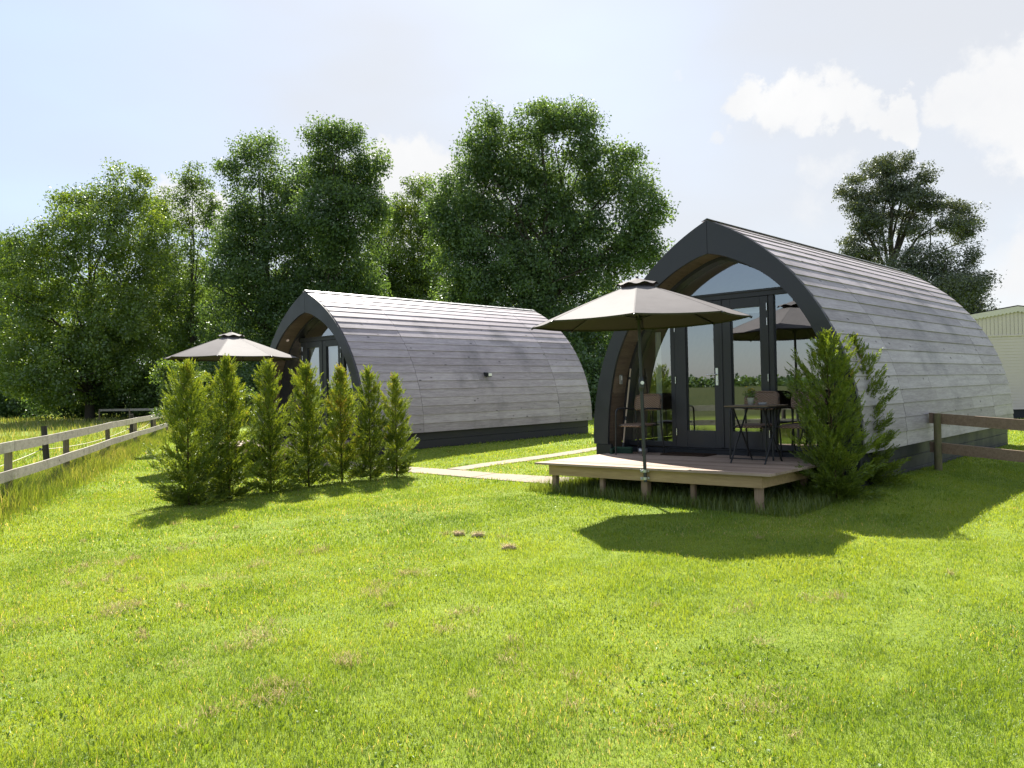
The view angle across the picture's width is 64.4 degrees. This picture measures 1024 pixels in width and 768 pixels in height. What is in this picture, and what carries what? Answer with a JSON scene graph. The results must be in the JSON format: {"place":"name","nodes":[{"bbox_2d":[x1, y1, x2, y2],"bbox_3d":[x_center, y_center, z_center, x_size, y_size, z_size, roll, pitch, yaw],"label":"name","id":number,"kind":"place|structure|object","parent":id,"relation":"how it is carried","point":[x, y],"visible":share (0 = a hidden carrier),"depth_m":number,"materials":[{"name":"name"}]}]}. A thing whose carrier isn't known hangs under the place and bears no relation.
{"place":"outdoors","nodes":[
{"label":"outdoors","id":0,"kind":"place"},
{"bbox_2d":[267,408,292,444],"bbox_3d":[-4.642,0.861,16.489,0.580,0.721,0.576,-1,0,27],"label":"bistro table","id":1,"kind":"object","parent":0,"point":[276,422],"visible":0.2,"depth_m":16.29,"materials":[{"name":"black metal"}]},
{"bbox_2d":[277,400,306,437],"bbox_3d":[-4.605,0.779,17.141,0.518,0.885,0.550,-1,0,7],"label":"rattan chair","id":2,"kind":"object","parent":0,"point":[290,407],"visible":0.09,"depth_m":17.37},
{"bbox_2d":[0,412,845,532],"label":"tall grass","id":3,"kind":"structure","parent":0,"point":[29,489],"depth_m":10.92,"materials":[{"name":"green plant"}]},
{"bbox_2d":[321,447,595,483],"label":"path","id":4,"kind":"structure","parent":0,"point":[456,471],"depth_m":13.74,"materials":[{"name":"concrete"}]},
{"bbox_2d":[0,407,1023,767],"bbox_3d":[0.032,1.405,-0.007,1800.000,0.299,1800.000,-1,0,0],"label":"lawn ground","id":5,"kind":"structure","parent":0,"point":[902,627],"depth_m":4.87,"materials":[{"name":"green plant"}]},
{"bbox_2d":[0,230,56,415],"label":"tree","id":6,"kind":"object","parent":5,"relation":"on","point":[15,301],"visible":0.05,"depth_m":61.66,"materials":[{"name":"green plant"}]},
{"bbox_2d":[0,380,62,418],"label":"bush","id":7,"kind":"object","parent":5,"relation":"on","point":[8,406],"visible":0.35,"depth_m":56.40,"materials":[{"name":"green plant"}]},
{"bbox_2d":[18,368,96,419],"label":"bush","id":8,"kind":"object","parent":5,"relation":"on","point":[68,412],"visible":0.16,"depth_m":52.16,"materials":[{"name":"green plant"}]},
{"bbox_2d":[0,411,153,470],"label":"electric fence","id":9,"kind":"object","parent":5,"relation":"on","point":[44,449],"visible":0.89,"depth_m":14.57,"materials":[{"name":"plastic"}]},
{"bbox_2d":[0,415,167,499],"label":"field fence","id":10,"kind":"object","parent":5,"relation":"on","point":[7,449],"visible":0.74,"depth_m":13.51,"materials":[{"name":"brown wood"}]},
{"bbox_2d":[0,156,182,420],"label":"tree","id":11,"kind":"object","parent":5,"relation":"on","point":[96,350],"visible":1,"depth_m":48.45,"materials":[{"name":"green plant"}]},
{"bbox_2d":[79,367,154,418],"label":"bush","id":12,"kind":"object","parent":5,"relation":"on","point":[103,395],"visible":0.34,"depth_m":50.54,"materials":[{"name":"green plant"}]},
{"bbox_2d":[98,408,162,419],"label":"paddock fence","id":13,"kind":"object","parent":5,"relation":"on","point":[139,409],"visible":0.2,"depth_m":48.02,"materials":[{"name":"grey wood"}]},
{"bbox_2d":[122,355,199,416],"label":"bush","id":14,"kind":"object","parent":5,"relation":"on","point":[147,398],"visible":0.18,"depth_m":48.84,"materials":[{"name":"green plant"}]},
{"bbox_2d":[145,358,210,450],"bbox_3d":[-8.412,0.633,20.507,1.417,2.589,1.254,-1,0,0],"label":"bush","id":15,"kind":"object","parent":5,"relation":"on","point":[161,374],"visible":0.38,"depth_m":20.29,"materials":[{"name":"green plant"}]},
{"bbox_2d":[118,195,245,369],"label":"tree","id":16,"kind":"object","parent":5,"relation":"on","point":[177,270],"visible":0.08,"depth_m":59.02,"materials":[{"name":"green plant"}]},
{"bbox_2d":[141,357,232,505],"bbox_3d":[-4.246,0.636,10.670,1.195,1.990,1.088,-1,0,0],"label":"thuja","id":17,"kind":"object","parent":5,"relation":"on","point":[186,471],"visible":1,"depth_m":10.52,"materials":[{"name":"green plant"}]},
{"bbox_2d":[143,160,240,372],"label":"tree","id":18,"kind":"object","parent":5,"relation":"on","point":[196,297],"visible":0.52,"depth_m":55.63,"materials":[{"name":"green plant"}]},
{"bbox_2d":[185,379,229,486],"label":"thuja","id":19,"kind":"object","parent":5,"relation":"on","point":[208,389],"visible":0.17,"depth_m":11.93,"materials":[{"name":"green plant"}]},
{"bbox_2d":[193,361,252,413],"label":"bush","id":20,"kind":"object","parent":5,"relation":"on","point":[210,370],"visible":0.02,"depth_m":45.38,"materials":[{"name":"green plant"}]},
{"bbox_2d":[194,353,264,499],"bbox_3d":[-3.834,0.591,11.066,0.869,2.050,0.902,-1,0,0],"label":"thuja","id":21,"kind":"object","parent":5,"relation":"on","point":[228,393],"visible":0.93,"depth_m":10.97,"materials":[{"name":"green plant"}]},
{"bbox_2d":[219,361,263,412],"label":"bush","id":22,"kind":"object","parent":5,"relation":"on","point":[245,375],"visible":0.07,"depth_m":43.83,"materials":[{"name":"green plant"}]},
{"bbox_2d":[234,386,257,439],"bbox_3d":[-6.321,0.911,19.482,0.960,1.772,0.727,-1,0,0],"label":"bush","id":23,"kind":"object","parent":5,"relation":"on","point":[248,398],"visible":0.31,"depth_m":19.42,"materials":[{"name":"green plant"}]},
{"bbox_2d":[190,126,322,379],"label":"tree","id":24,"kind":"object","parent":5,"relation":"on","point":[262,230],"visible":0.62,"depth_m":48.18,"materials":[{"name":"green plant"}]},
{"bbox_2d":[233,356,310,491],"bbox_3d":[-3.481,0.597,11.690,1.111,2.008,0.929,-1,0,0],"label":"thuja","id":25,"kind":"object","parent":5,"relation":"on","point":[269,437],"visible":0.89,"depth_m":11.61,"materials":[{"name":"green plant"}]},
{"bbox_2d":[201,438,351,462],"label":"wooden deck","id":26,"kind":"structure","parent":5,"relation":"on","point":[286,446],"depth_m":16.31,"materials":[{"name":"brown wood"}]},
{"bbox_2d":[163,331,298,452],"bbox_3d":[-5.670,0.165,16.477,2.455,2.495,2.455,-1,0,-30],"label":"parasol","id":27,"kind":"object","parent":26,"relation":"on","point":[231,344],"visible":0.75,"depth_m":15.96,"materials":[{"name":"beige fabric"}]},
{"bbox_2d":[278,359,340,485],"bbox_3d":[-3.124,0.605,12.260,0.880,1.976,0.931,-2,0,40],"label":"thuja","id":28,"kind":"object","parent":5,"relation":"on","point":[307,431],"visible":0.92,"depth_m":12.20,"materials":[{"name":"green plant"}]},
{"bbox_2d":[271,111,395,315],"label":"tree","id":29,"kind":"object","parent":5,"relation":"on","point":[331,225],"visible":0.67,"depth_m":47.15,"materials":[{"name":"green plant"}]},
{"bbox_2d":[319,363,373,481],"bbox_3d":[-2.664,0.618,12.789,0.931,1.939,0.871,-1,0,-43],"label":"thuja","id":30,"kind":"object","parent":5,"relation":"on","point":[341,460],"visible":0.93,"depth_m":12.69,"materials":[{"name":"green plant"}]},
{"bbox_2d":[242,216,451,337],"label":"tree","id":31,"kind":"object","parent":5,"relation":"on","point":[388,273],"visible":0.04,"depth_m":58.59,"materials":[{"name":"green plant"}]},
{"bbox_2d":[349,363,398,479],"bbox_3d":[-2.241,0.618,13.064,0.878,1.928,0.775,-1,0,0],"label":"thuja","id":32,"kind":"object","parent":5,"relation":"on","point":[375,436],"visible":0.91,"depth_m":12.98,"materials":[{"name":"green plant"}]},
{"bbox_2d":[375,371,419,476],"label":"thuja","id":33,"kind":"object","parent":5,"relation":"on","point":[395,440],"visible":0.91,"depth_m":13.28,"materials":[{"name":"green plant"}]},
{"bbox_2d":[379,171,456,301],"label":"tree","id":34,"kind":"object","parent":5,"relation":"on","point":[414,280],"visible":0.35,"depth_m":57.24,"materials":[{"name":"green plant"}]},
{"bbox_2d":[258,290,591,455],"bbox_3d":[-1.905,-0.252,20.377,4.036,3.652,7.592,-2,0,42],"label":"camping pod","id":35,"kind":"object","parent":5,"relation":"on","point":[471,371],"visible":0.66,"depth_m":18.72,"materials":[{"name":"grey wood"}]},
{"bbox_2d":[302,341,322,434],"bbox_3d":[-4.453,0.096,18.257,0.742,2.088,0.202,-2,0,42],"label":"door","id":36,"kind":"structure","parent":35,"relation":"in","point":[314,347],"depth_m":18.29,"materials":[{"name":"paint"}]},
{"bbox_2d":[321,339,342,435],"bbox_3d":[-3.889,0.080,17.785,0.726,2.088,0.149,-2,0,42],"label":"door","id":37,"kind":"structure","parent":35,"relation":"in","point":[335,352],"depth_m":17.89,"materials":[{"name":"paint"}]},
{"bbox_2d":[452,529,464,535],"bbox_3d":[-0.523,1.450,7.957,0.177,0.094,0.142,-1,0,0],"label":"turf clump","id":38,"kind":"object","parent":5,"relation":"on","point":[458,533],"visible":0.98,"depth_m":7.94,"materials":[{"name":"beige plant"}]},
{"bbox_2d":[0,252,925,408],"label":"woodland","id":39,"kind":"object","parent":5,"relation":"on","point":[70,316],"depth_m":83.35,"materials":[{"name":"green plant"}]},
{"bbox_2d":[470,530,484,536],"bbox_3d":[-0.332,1.449,7.879,0.201,0.100,0.149,-1,0,0],"label":"turf clump","id":40,"kind":"object","parent":5,"relation":"on","point":[476,534],"visible":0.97,"depth_m":7.86,"materials":[{"name":"beige plant"}]},
{"bbox_2d":[0,519,956,741],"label":"grass clippings","id":41,"kind":"object","parent":5,"relation":"on","point":[111,611],"depth_m":4.69,"materials":[{"name":"plant"}]},
{"bbox_2d":[500,542,516,549],"bbox_3d":[-0.036,1.440,7.218,0.197,0.101,0.160,-1,0,0],"label":"turf clump","id":42,"kind":"object","parent":5,"relation":"on","point":[506,546],"visible":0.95,"depth_m":7.20,"materials":[{"name":"beige plant"}]},
{"bbox_2d":[418,94,680,365],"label":"tree","id":43,"kind":"object","parent":5,"relation":"on","point":[512,269],"visible":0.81,"depth_m":40.35,"materials":[{"name":"green plant"}]},
{"bbox_2d":[573,345,603,415],"bbox_3d":[3.274,-0.072,37.637,3.905,3.634,5.146,-1,0,-44],"label":"bush","id":44,"kind":"object","parent":5,"relation":"on","point":[590,366],"visible":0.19,"depth_m":36.81,"materials":[{"name":"green plant"}]},
{"bbox_2d":[534,452,817,512],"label":"wooden deck","id":45,"kind":"structure","parent":5,"relation":"on","point":[758,476],"depth_m":9.94,"materials":[{"name":"brown wood"}]},
{"bbox_2d":[614,368,632,452],"bbox_3d":[1.708,0.400,12.253,0.300,1.268,0.255,-2,0,35],"label":"broom","id":46,"kind":"object","parent":45,"relation":"on","point":[622,449],"visible":0.91,"depth_m":12.19,"materials":[{"name":"brown wood"}]},
{"bbox_2d":[615,393,664,455],"bbox_3d":[1.871,0.586,11.917,0.550,0.885,0.518,-1,0,-43],"label":"rattan chair","id":47,"kind":"object","parent":45,"relation":"on","point":[652,402],"visible":0.81,"depth_m":11.95,"materials":[{"name":"brown wicker"}]},
{"bbox_2d":[531,276,752,481],"bbox_3d":[1.549,-0.062,9.823,2.454,2.495,2.455,-1,0,-11],"label":"parasol","id":48,"kind":"object","parent":45,"relation":"attached to","point":[638,304],"visible":1,"depth_m":9.62,"materials":[{"name":"fabric"}]},
{"bbox_2d":[660,452,716,456],"bbox_3d":[2.495,0.996,11.526,0.720,0.020,0.340,-2,0,43],"label":"doormat","id":49,"kind":"object","parent":45,"relation":"on","point":[689,454],"visible":1,"depth_m":11.46,"materials":[{"name":"black rubber"}]},
{"bbox_2d":[729,391,782,458],"bbox_3d":[3.205,0.536,10.690,0.518,0.885,0.550,-2,0,40],"label":"rattan chair","id":50,"kind":"object","parent":45,"relation":"on","point":[770,397],"visible":0.74,"depth_m":10.72,"materials":[{"name":"brown wicker"}]},
{"bbox_2d":[724,404,787,464],"bbox_3d":[3.053,0.622,10.145,0.580,0.721,0.576,-2,0,43],"label":"bistro table","id":51,"kind":"object","parent":45,"relation":"on","point":[746,406],"visible":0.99,"depth_m":10.07,"materials":[{"name":"black metal"}]},
{"bbox_2d":[742,383,756,404],"bbox_3d":[2.968,0.124,10.179,0.200,0.280,0.211,-1,0,0],"label":"flower pot","id":52,"kind":"object","parent":51,"relation":"on","point":[751,392],"visible":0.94,"depth_m":10.15,"materials":[{"name":"ceramic"}]},
{"bbox_2d":[772,390,827,460],"bbox_3d":[3.645,0.519,10.249,0.550,0.885,0.518,-1,0,-42],"label":"rattan chair","id":53,"kind":"object","parent":45,"relation":"on","point":[793,426],"visible":0.45,"depth_m":10.30,"materials":[{"name":"brown wicker"}]},
{"bbox_2d":[594,218,1013,488],"bbox_3d":[5.280,-0.478,13.803,4.037,3.652,7.592,-2,0,43],"label":"camping pod","id":54,"kind":"object","parent":5,"relation":"on","point":[939,354],"visible":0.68,"depth_m":12.12,"materials":[{"name":"grey wood"}]},
{"bbox_2d":[674,300,721,447],"bbox_3d":[2.666,-0.129,11.710,0.742,2.088,0.132,-2,0,43],"label":"door","id":55,"kind":"structure","parent":54,"relation":"in","point":[686,437],"depth_m":11.84,"materials":[{"name":"paint"}]},
{"bbox_2d":[719,295,771,449],"bbox_3d":[3.244,-0.144,11.250,0.726,2.088,0.148,-2,0,43],"label":"door","id":56,"kind":"structure","parent":54,"relation":"in","point":[759,304],"depth_m":11.29,"materials":[{"name":"paint"}]},
{"bbox_2d":[783,327,891,499],"bbox_3d":[3.775,0.356,9.522,1.148,2.061,1.123,-1,0,0],"label":"thuja","id":57,"kind":"object","parent":5,"relation":"on","point":[828,479],"visible":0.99,"depth_m":9.38,"materials":[{"name":"green plant"}]},
{"bbox_2d":[820,331,921,487],"bbox_3d":[4.342,0.310,10.153,1.133,1.966,1.134,-1,0,0],"label":"thuja","id":58,"kind":"object","parent":5,"relation":"on","point":[877,477],"visible":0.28,"depth_m":9.96,"materials":[{"name":"green plant"}]},
{"bbox_2d":[831,149,991,267],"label":"oak tree","id":59,"kind":"object","parent":5,"relation":"on","point":[886,174],"visible":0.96,"depth_m":57.61,"materials":[{"name":"green plant"}]},
{"bbox_2d":[873,239,1006,313],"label":"tree","id":60,"kind":"object","parent":5,"relation":"on","point":[966,288],"visible":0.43,"depth_m":53.21,"materials":[{"name":"green plant"}]},
{"bbox_2d":[929,413,1023,470],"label":"rail fence","id":61,"kind":"object","parent":5,"relation":"on","point":[938,447],"visible":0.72,"depth_m":11.01,"materials":[{"name":"wood"}]},
{"bbox_2d":[970,305,1023,418],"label":"static caravan","id":62,"kind":"object","parent":5,"relation":"on","point":[1003,329],"visible":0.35,"depth_m":24.02,"materials":[{"name":"beige metal"}]},
{"bbox_2d":[0,0,1023,397],"label":"sky","id":63,"kind":"structure","parent":0,"point":[753,112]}
]}

